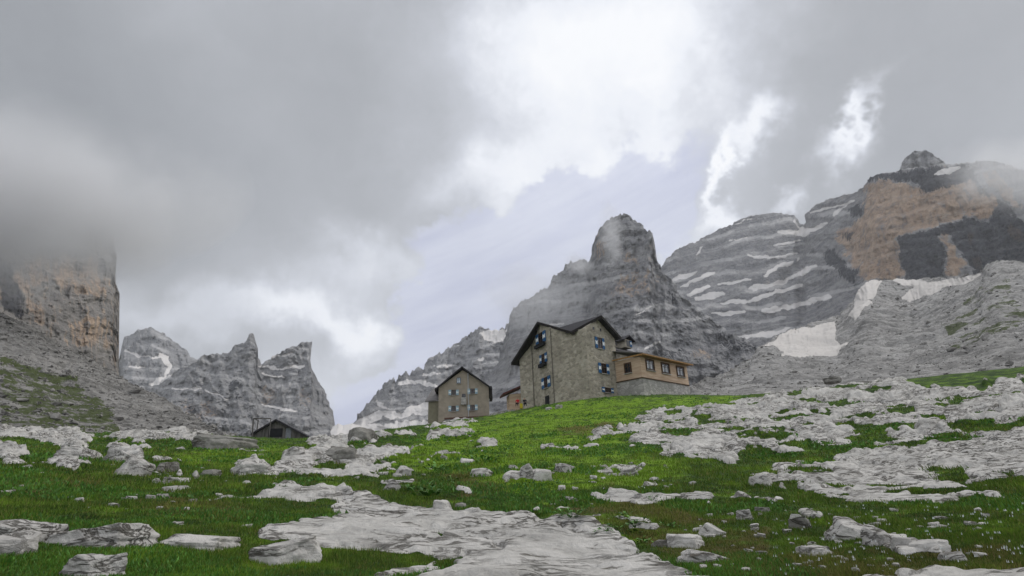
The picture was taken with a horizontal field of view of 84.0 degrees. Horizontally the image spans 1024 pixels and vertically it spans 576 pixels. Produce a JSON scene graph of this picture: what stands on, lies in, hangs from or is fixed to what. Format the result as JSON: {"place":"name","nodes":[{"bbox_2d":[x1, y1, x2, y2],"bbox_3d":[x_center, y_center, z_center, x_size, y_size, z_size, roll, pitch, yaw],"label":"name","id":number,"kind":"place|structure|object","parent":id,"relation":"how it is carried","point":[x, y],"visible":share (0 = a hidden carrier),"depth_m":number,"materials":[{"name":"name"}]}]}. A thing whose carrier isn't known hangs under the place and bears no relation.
{"place":"outdoors","nodes":[
{"label":"outdoors","id":0,"kind":"place"},
{"bbox_2d":[0,192,119,374],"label":"mountain","id":1,"kind":"structure","parent":0,"point":[58,259],"depth_m":262.73,"materials":[{"name":"stone"}]},
{"bbox_2d":[0,312,234,435],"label":"scree slope","id":2,"kind":"structure","parent":0,"point":[38,359],"depth_m":105.91,"materials":[{"name":"grey gravel"}]},
{"bbox_2d":[0,313,236,435],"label":"loose scree","id":3,"kind":"structure","parent":2,"relation":"on","point":[56,416],"depth_m":89.16,"materials":[{"name":"stone"}]},
{"bbox_2d":[119,327,197,391],"bbox_3d":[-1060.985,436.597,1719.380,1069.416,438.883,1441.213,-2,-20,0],"label":"mountain","id":4,"kind":"structure","parent":0,"point":[150,358],"depth_m":1351.98,"materials":[{"name":"grey stone"}]},
{"bbox_2d":[150,333,334,436],"bbox_3d":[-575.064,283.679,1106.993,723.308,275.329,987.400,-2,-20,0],"label":"mountain","id":5,"kind":"structure","parent":0,"point":[237,388],"depth_m":840.23,"materials":[{"name":"grey stone"}]},
{"bbox_2d":[353,323,508,430],"bbox_3d":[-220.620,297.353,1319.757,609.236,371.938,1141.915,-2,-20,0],"label":"mountain","id":6,"kind":"structure","parent":0,"point":[399,402],"depth_m":1069.32,"materials":[{"name":"grey stone"}]},
{"bbox_2d":[0,366,1023,575],"bbox_3d":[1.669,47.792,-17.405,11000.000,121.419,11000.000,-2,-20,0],"label":"ground","id":7,"kind":"structure","parent":0,"point":[484,542],"depth_m":19.22,"materials":[{"name":"grey stone"}]},
{"bbox_2d":[0,530,41,555],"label":"boulder","id":8,"kind":"object","parent":7,"relation":"on","point":[21,541],"visible":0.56,"depth_m":5.93,"materials":[{"name":"stone"}]},
{"bbox_2d":[0,519,68,541],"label":"boulder","id":9,"kind":"object","parent":7,"relation":"on","point":[47,529],"visible":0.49,"depth_m":6.77,"materials":[{"name":"stone"}]},
{"bbox_2d":[53,445,102,458],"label":"boulder","id":10,"kind":"object","parent":7,"relation":"on","point":[67,451],"visible":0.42,"depth_m":19.96,"materials":[{"name":"stone"}]},
{"bbox_2d":[58,552,127,575],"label":"boulder","id":11,"kind":"object","parent":7,"relation":"on","point":[91,564],"visible":0.98,"depth_m":5.27,"materials":[{"name":"stone"}]},
{"bbox_2d":[45,523,160,547],"bbox_3d":[-4.976,3.120,6.872,0.815,0.522,1.113,-10,-21,21],"label":"boulder","id":12,"kind":"object","parent":7,"relation":"on","point":[122,534],"visible":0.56,"depth_m":6.77,"materials":[{"name":"stone"}]},
{"bbox_2d":[103,447,133,461],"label":"boulder","id":13,"kind":"object","parent":7,"relation":"on","point":[117,454],"visible":0.35,"depth_m":19.70,"materials":[{"name":"stone"}]},
{"bbox_2d":[113,456,155,475],"bbox_3d":[-10.610,5.243,15.986,1.040,0.934,0.804,35,-34,-18],"label":"boulder","id":14,"kind":"object","parent":7,"relation":"on","point":[133,465],"visible":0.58,"depth_m":15.89,"materials":[{"name":"stone"}]},
{"bbox_2d":[155,462,179,472],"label":"boulder","id":15,"kind":"object","parent":7,"relation":"on","point":[172,466],"visible":0.51,"depth_m":17.32,"materials":[{"name":"grey stone"}]},
{"bbox_2d":[161,486,188,490],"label":"boulder","id":16,"kind":"object","parent":7,"relation":"on","point":[174,487],"visible":0.4,"depth_m":14.14,"materials":[{"name":"stone"}]},
{"bbox_2d":[163,477,189,482],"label":"boulder","id":17,"kind":"object","parent":7,"relation":"on","point":[173,478],"visible":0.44,"depth_m":15.24,"materials":[{"name":"stone"}]},
{"bbox_2d":[158,534,240,551],"bbox_3d":[-4.204,3.404,7.471,1.192,0.325,0.777,12,-24,-24],"label":"boulder","id":18,"kind":"object","parent":7,"relation":"on","point":[210,542],"visible":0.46,"depth_m":7.35,"materials":[{"name":"stone"}]},
{"bbox_2d":[201,469,221,475],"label":"boulder","id":19,"kind":"object","parent":7,"relation":"on","point":[216,471],"visible":0.56,"depth_m":17.31,"materials":[{"name":"grey stone"}]},
{"bbox_2d":[191,432,258,448],"bbox_3d":[-16.957,9.548,33.804,3.952,1.687,3.035,11,-23,-24],"label":"boulder","id":20,"kind":"object","parent":7,"relation":"on","point":[207,441],"visible":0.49,"depth_m":32.84,"materials":[{"name":"grey stone"}]},
{"bbox_2d":[230,463,271,474],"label":"boulder","id":21,"kind":"object","parent":7,"relation":"on","point":[245,468],"visible":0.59,"depth_m":18.23,"materials":[{"name":"stone"}]},
{"bbox_2d":[251,418,270,436],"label":"pole frame","id":22,"kind":"object","parent":7,"relation":"on","point":[257,424],"visible":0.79,"depth_m":56.11,"materials":[{"name":"brown wood"}]},
{"bbox_2d":[251,419,310,438],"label":"shed","id":23,"kind":"structure","parent":7,"relation":"on","point":[280,429],"depth_m":56.88,"materials":[{"name":"black wood"}]},
{"bbox_2d":[285,428,290,437],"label":"door","id":24,"kind":"structure","parent":23,"relation":"in","point":[288,430],"depth_m":56.92,"materials":[{"name":"grey wood"}]},
{"bbox_2d":[248,535,321,565],"bbox_3d":[-2.765,3.299,6.916,0.867,0.478,0.677,-9,-16,-24],"label":"boulder","id":25,"kind":"object","parent":7,"relation":"on","point":[306,548],"visible":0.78,"depth_m":6.76,"materials":[{"name":"stone"}]},
{"bbox_2d":[285,446,305,455],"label":"boulder","id":26,"kind":"object","parent":7,"relation":"on","point":[293,450],"visible":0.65,"depth_m":23.83,"materials":[{"name":"stone"}]},
{"bbox_2d":[323,446,356,460],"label":"boulder","id":27,"kind":"object","parent":7,"relation":"on","point":[335,453],"visible":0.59,"depth_m":24.14,"materials":[{"name":"grey stone"}]},
{"bbox_2d":[331,423,361,434],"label":"snowfield","id":28,"kind":"structure","parent":7,"relation":"on","point":[337,429],"depth_m":561.26,"materials":[{"name":"white snow"}]},
{"bbox_2d":[348,427,377,441],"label":"boulder","id":29,"kind":"object","parent":7,"relation":"on","point":[363,433],"visible":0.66,"depth_m":40.18,"materials":[{"name":"grey stone"}]},
{"bbox_2d":[383,479,400,490],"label":"boulder","id":30,"kind":"object","parent":7,"relation":"on","point":[392,484],"visible":0.58,"depth_m":15.28,"materials":[{"name":"stone"}]},
{"bbox_2d":[395,468,411,475],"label":"boulder","id":31,"kind":"object","parent":7,"relation":"on","point":[402,471],"visible":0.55,"depth_m":19.29,"materials":[{"name":"stone"}]},
{"bbox_2d":[404,480,453,496],"bbox_3d":[-2.137,5.214,14.784,1.189,0.421,1.040,15,-26,-38],"label":"dock plant","id":32,"kind":"object","parent":7,"relation":"on","point":[429,493],"visible":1,"depth_m":14.68,"materials":[{"name":"green plant"}]},
{"bbox_2d":[423,461,457,470],"bbox_3d":[-2.711,6.653,21.254,1.412,0.396,1.269,-2,-20,0],"label":"dock plant","id":33,"kind":"object","parent":7,"relation":"on","point":[435,468],"visible":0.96,"depth_m":21.12,"materials":[{"name":"green plant"}]},
{"bbox_2d":[433,500,451,508],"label":"boulder","id":34,"kind":"object","parent":7,"relation":"on","point":[439,504],"visible":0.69,"depth_m":12.39,"materials":[{"name":"stone"}]},
{"bbox_2d":[442,475,462,481],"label":"dock plant","id":35,"kind":"object","parent":7,"relation":"on","point":[453,479],"visible":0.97,"depth_m":17.98,"materials":[{"name":"green plant"}]},
{"bbox_2d":[425,366,492,423],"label":"mountain hut","id":36,"kind":"object","parent":7,"relation":"on","point":[461,392],"visible":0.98,"depth_m":87.32,"materials":[{"name":"grey stone"}]},
{"bbox_2d":[448,390,458,395],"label":"window","id":37,"kind":"structure","parent":36,"relation":"in","point":[450,392],"depth_m":87.33,"materials":[{"name":"white wood"}]},
{"bbox_2d":[448,406,458,411],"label":"window","id":38,"kind":"structure","parent":36,"relation":"in","point":[450,408],"depth_m":86.50,"materials":[{"name":"white wood"}]},
{"bbox_2d":[467,388,477,393],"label":"window","id":39,"kind":"structure","parent":36,"relation":"in","point":[471,391],"depth_m":87.56,"materials":[{"name":"white wood"}]},
{"bbox_2d":[467,405,477,410],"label":"window","id":40,"kind":"structure","parent":36,"relation":"in","point":[471,407],"depth_m":86.71,"materials":[{"name":"white wood"}]},
{"bbox_2d":[455,502,465,507],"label":"boulder","id":41,"kind":"object","parent":7,"relation":"on","point":[460,504],"visible":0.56,"depth_m":12.81,"materials":[{"name":"grey stone"}]},
{"bbox_2d":[455,430,476,439],"bbox_3d":[-3.154,9.950,38.467,1.855,0.704,1.698,-2,-20,0],"label":"dock plant","id":42,"kind":"object","parent":7,"relation":"on","point":[465,434],"visible":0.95,"depth_m":38.62,"materials":[{"name":"green plant"}]},
{"bbox_2d":[470,468,492,476],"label":"boulder","id":43,"kind":"object","parent":7,"relation":"on","point":[478,471],"visible":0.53,"depth_m":19.71,"materials":[{"name":"stone"}]},
{"bbox_2d":[464,455,499,461],"bbox_3d":[-1.233,7.150,23.902,1.508,0.366,1.330,-2,-20,0],"label":"dock plant","id":44,"kind":"object","parent":7,"relation":"on","point":[490,458],"visible":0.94,"depth_m":23.80,"materials":[{"name":"green plant"}]},
{"bbox_2d":[490,409,514,415],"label":"stone wall","id":45,"kind":"structure","parent":7,"relation":"on","point":[500,412],"depth_m":75.50,"materials":[{"name":"grey stone"}]},
{"bbox_2d":[0,391,1023,575],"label":"grass","id":46,"kind":"structure","parent":7,"relation":"on","point":[1014,534],"depth_m":11.82,"materials":[{"name":"green plant"}]},
{"bbox_2d":[520,463,533,478],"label":"boulder","id":47,"kind":"object","parent":7,"relation":"on","point":[526,471],"visible":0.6,"depth_m":18.26,"materials":[{"name":"stone"}]},
{"bbox_2d":[533,468,551,481],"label":"boulder","id":48,"kind":"object","parent":7,"relation":"on","point":[542,474],"visible":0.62,"depth_m":18.13,"materials":[{"name":"stone"}]},
{"bbox_2d":[558,485,565,489],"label":"stone","id":49,"kind":"object","parent":7,"relation":"on","point":[560,487],"visible":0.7,"depth_m":15.69,"materials":[{"name":"stone"}]},
{"bbox_2d":[555,463,571,472],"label":"boulder","id":50,"kind":"object","parent":7,"relation":"on","point":[562,467],"visible":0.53,"depth_m":20.23,"materials":[{"name":"stone"}]},
{"bbox_2d":[554,507,589,518],"bbox_3d":[1.030,3.939,9.952,0.636,0.185,0.437,0,-20,-6],"label":"dock plant","id":51,"kind":"object","parent":7,"relation":"on","point":[577,514],"visible":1,"depth_m":9.93,"materials":[{"name":"green plant"}]},
{"bbox_2d":[500,315,693,411],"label":"mountain hut","id":52,"kind":"object","parent":7,"relation":"on","point":[594,357],"visible":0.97,"depth_m":67.19,"materials":[{"name":"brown stone"}]},
{"bbox_2d":[534,330,545,349],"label":"window","id":53,"kind":"structure","parent":52,"relation":"in","point":[540,338],"depth_m":71.54,"materials":[{"name":"blue wood"}]},
{"bbox_2d":[538,352,546,367],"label":"window","id":54,"kind":"structure","parent":52,"relation":"in","point":[542,358],"depth_m":70.12,"materials":[{"name":"blue wood"}]},
{"bbox_2d":[541,375,550,388],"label":"window","id":55,"kind":"structure","parent":52,"relation":"in","point":[545,382],"depth_m":69.03,"materials":[{"name":"blue wood"}]},
{"bbox_2d":[545,395,549,404],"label":"door","id":56,"kind":"structure","parent":52,"relation":"in","point":[546,397],"depth_m":68.29,"materials":[{"name":"black wood"}]},
{"bbox_2d":[595,337,604,349],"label":"window","id":57,"kind":"structure","parent":52,"relation":"in","point":[599,342],"depth_m":66.73,"materials":[{"name":"blue wood"}]},
{"bbox_2d":[598,362,609,374],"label":"window","id":58,"kind":"structure","parent":52,"relation":"in","point":[603,368],"depth_m":65.92,"materials":[{"name":"blue wood"}]},
{"bbox_2d":[602,387,613,393],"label":"window","id":59,"kind":"structure","parent":52,"relation":"in","point":[604,389],"depth_m":65.29,"materials":[{"name":"blue wood"}]},
{"bbox_2d":[592,523,620,532],"bbox_3d":[1.498,3.825,9.029,0.507,0.166,0.404,-2,-20,0],"label":"dock plant","id":60,"kind":"object","parent":7,"relation":"on","point":[607,529],"visible":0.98,"depth_m":9.01,"materials":[{"name":"green plant"}]},
{"bbox_2d":[613,511,636,518],"bbox_3d":[2.137,4.254,10.635,0.398,0.157,0.401,-18,-26,38],"label":"dock plant","id":61,"kind":"object","parent":7,"relation":"on","point":[623,514],"visible":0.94,"depth_m":10.63,"materials":[{"name":"green plant"}]},
{"bbox_2d":[620,468,638,475],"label":"boulder","id":62,"kind":"object","parent":7,"relation":"on","point":[627,470],"visible":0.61,"depth_m":19.75,"materials":[{"name":"stone"}]},
{"bbox_2d":[613,515,650,531],"bbox_3d":[2.066,4.000,9.663,0.628,0.270,0.638,12,-24,-34],"label":"dock plant","id":63,"kind":"object","parent":7,"relation":"on","point":[634,522],"visible":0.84,"depth_m":9.57,"materials":[{"name":"green plant"}]},
{"bbox_2d":[632,537,652,543],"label":"dock plant","id":64,"kind":"object","parent":7,"relation":"on","point":[644,539],"visible":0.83,"depth_m":8.61,"materials":[{"name":"green plant"}]},
{"bbox_2d":[651,540,667,547],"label":"boulder","id":65,"kind":"object","parent":7,"relation":"on","point":[657,543],"visible":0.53,"depth_m":8.15,"materials":[{"name":"grey stone"}]},
{"bbox_2d":[666,534,703,548],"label":"boulder","id":66,"kind":"object","parent":7,"relation":"on","point":[688,540],"visible":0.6,"depth_m":8.07,"materials":[{"name":"stone"}]},
{"bbox_2d":[676,549,728,563],"bbox_3d":[2.324,3.299,6.881,0.694,0.232,0.430,4,-17,19],"label":"boulder","id":67,"kind":"object","parent":7,"relation":"on","point":[691,555],"visible":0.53,"depth_m":6.76,"materials":[{"name":"stone"}]},
{"bbox_2d":[697,523,725,535],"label":"boulder","id":68,"kind":"object","parent":7,"relation":"on","point":[707,528],"visible":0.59,"depth_m":9.06,"materials":[{"name":"stone"}]},
{"bbox_2d":[736,509,753,519],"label":"boulder","id":69,"kind":"object","parent":7,"relation":"on","point":[744,514],"visible":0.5,"depth_m":10.30,"materials":[{"name":"stone"}]},
{"bbox_2d":[750,523,758,527],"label":"stone","id":70,"kind":"object","parent":7,"relation":"on","point":[754,524],"visible":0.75,"depth_m":9.62,"materials":[{"name":"stone"}]},
{"bbox_2d":[749,474,771,486],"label":"boulder","id":71,"kind":"object","parent":7,"relation":"on","point":[765,479],"visible":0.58,"depth_m":16.45,"materials":[{"name":"stone"}]},
{"bbox_2d":[757,533,765,537],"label":"stone","id":72,"kind":"object","parent":7,"relation":"on","point":[760,534],"visible":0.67,"depth_m":8.70,"materials":[{"name":"stone"}]},
{"bbox_2d":[754,507,769,511],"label":"boulder","id":73,"kind":"object","parent":7,"relation":"on","point":[765,509],"visible":0.6,"depth_m":11.53,"materials":[{"name":"grey stone"}]},
{"bbox_2d":[789,514,801,518],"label":"boulder","id":74,"kind":"object","parent":7,"relation":"on","point":[792,516],"visible":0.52,"depth_m":9.96,"materials":[{"name":"stone"}]},
{"bbox_2d":[788,516,811,528],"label":"boulder","id":75,"kind":"object","parent":7,"relation":"on","point":[798,522],"visible":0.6,"depth_m":8.85,"materials":[{"name":"grey stone"}]},
{"bbox_2d":[591,478,1022,574],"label":"meadow flowers","id":76,"kind":"object","parent":7,"relation":"on","point":[1004,547],"visible":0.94,"depth_m":6.53,"materials":[{"name":"white plant"}]},
{"bbox_2d":[795,544,831,556],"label":"boulder","id":77,"kind":"object","parent":7,"relation":"on","point":[817,549],"visible":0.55,"depth_m":6.65,"materials":[{"name":"stone"}]},
{"bbox_2d":[824,516,862,541],"bbox_3d":[4.700,3.427,7.849,0.702,0.452,0.451,5,-14,31],"label":"boulder","id":78,"kind":"object","parent":7,"relation":"on","point":[840,528],"visible":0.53,"depth_m":7.83,"materials":[{"name":"stone"}]},
{"bbox_2d":[860,524,892,545],"bbox_3d":[4.432,3.079,6.878,0.396,0.358,0.275,3,-14,33],"label":"boulder","id":79,"kind":"object","parent":7,"relation":"on","point":[868,532],"visible":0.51,"depth_m":6.87,"materials":[{"name":"stone"}]},
{"bbox_2d":[890,536,911,548],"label":"boulder","id":80,"kind":"object","parent":7,"relation":"on","point":[895,540],"visible":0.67,"depth_m":6.32,"materials":[{"name":"stone"}]},
{"bbox_2d":[908,539,951,551],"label":"boulder","id":81,"kind":"object","parent":7,"relation":"on","point":[944,545],"visible":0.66,"depth_m":6.10,"materials":[{"name":"stone"}]},
{"bbox_2d":[928,522,939,525],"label":"stone","id":82,"kind":"object","parent":7,"relation":"on","point":[934,523],"visible":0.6,"depth_m":8.07,"materials":[{"name":"stone"}]},
{"bbox_2d":[937,551,966,560],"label":"boulder","id":83,"kind":"object","parent":7,"relation":"on","point":[959,555],"visible":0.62,"depth_m":5.68,"materials":[{"name":"stone"}]},
{"bbox_2d":[963,521,976,525],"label":"stone","id":84,"kind":"object","parent":7,"relation":"on","point":[968,522],"visible":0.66,"depth_m":7.86,"materials":[{"name":"stone"}]},
{"bbox_2d":[973,552,987,556],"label":"stone","id":85,"kind":"object","parent":7,"relation":"on","point":[978,553],"visible":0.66,"depth_m":5.76,"materials":[{"name":"stone"}]},
{"bbox_2d":[0,0,1023,424],"label":"sky","id":86,"kind":"structure","parent":0,"point":[377,185],"materials":[{"name":"grey"}]},
{"bbox_2d":[483,213,755,414],"bbox_3d":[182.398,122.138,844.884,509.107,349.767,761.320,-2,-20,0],"label":"mountain","id":87,"kind":"structure","parent":0,"point":[621,283],"depth_m":632.64,"materials":[{"name":"stone"}]},
{"bbox_2d":[661,160,1023,347],"bbox_3d":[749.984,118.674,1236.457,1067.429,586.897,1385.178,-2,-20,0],"label":"mountain","id":88,"kind":"structure","parent":0,"point":[756,280],"depth_m":899.32,"materials":[{"name":"stone"}]},
{"bbox_2d":[690,260,1023,394],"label":"scree slope","id":89,"kind":"structure","parent":0,"point":[821,342],"depth_m":221.24,"materials":[{"name":"grey stone"}]},
{"bbox_2d":[822,376,841,384],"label":"boulder","id":90,"kind":"object","parent":89,"relation":"on","point":[832,380],"visible":1,"depth_m":78.65,"materials":[{"name":"grey stone"}]},
{"bbox_2d":[689,262,1023,394],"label":"loose scree","id":91,"kind":"structure","parent":89,"relation":"on","point":[1007,363],"depth_m":176.15,"materials":[{"name":"stone"}]},
{"bbox_2d":[900,150,944,169],"bbox_3d":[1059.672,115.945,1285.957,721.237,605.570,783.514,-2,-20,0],"label":"mountain","id":92,"kind":"structure","parent":0,"point":[922,159],"depth_m":1081.34,"materials":[{"name":"grey stone"}]}
]}

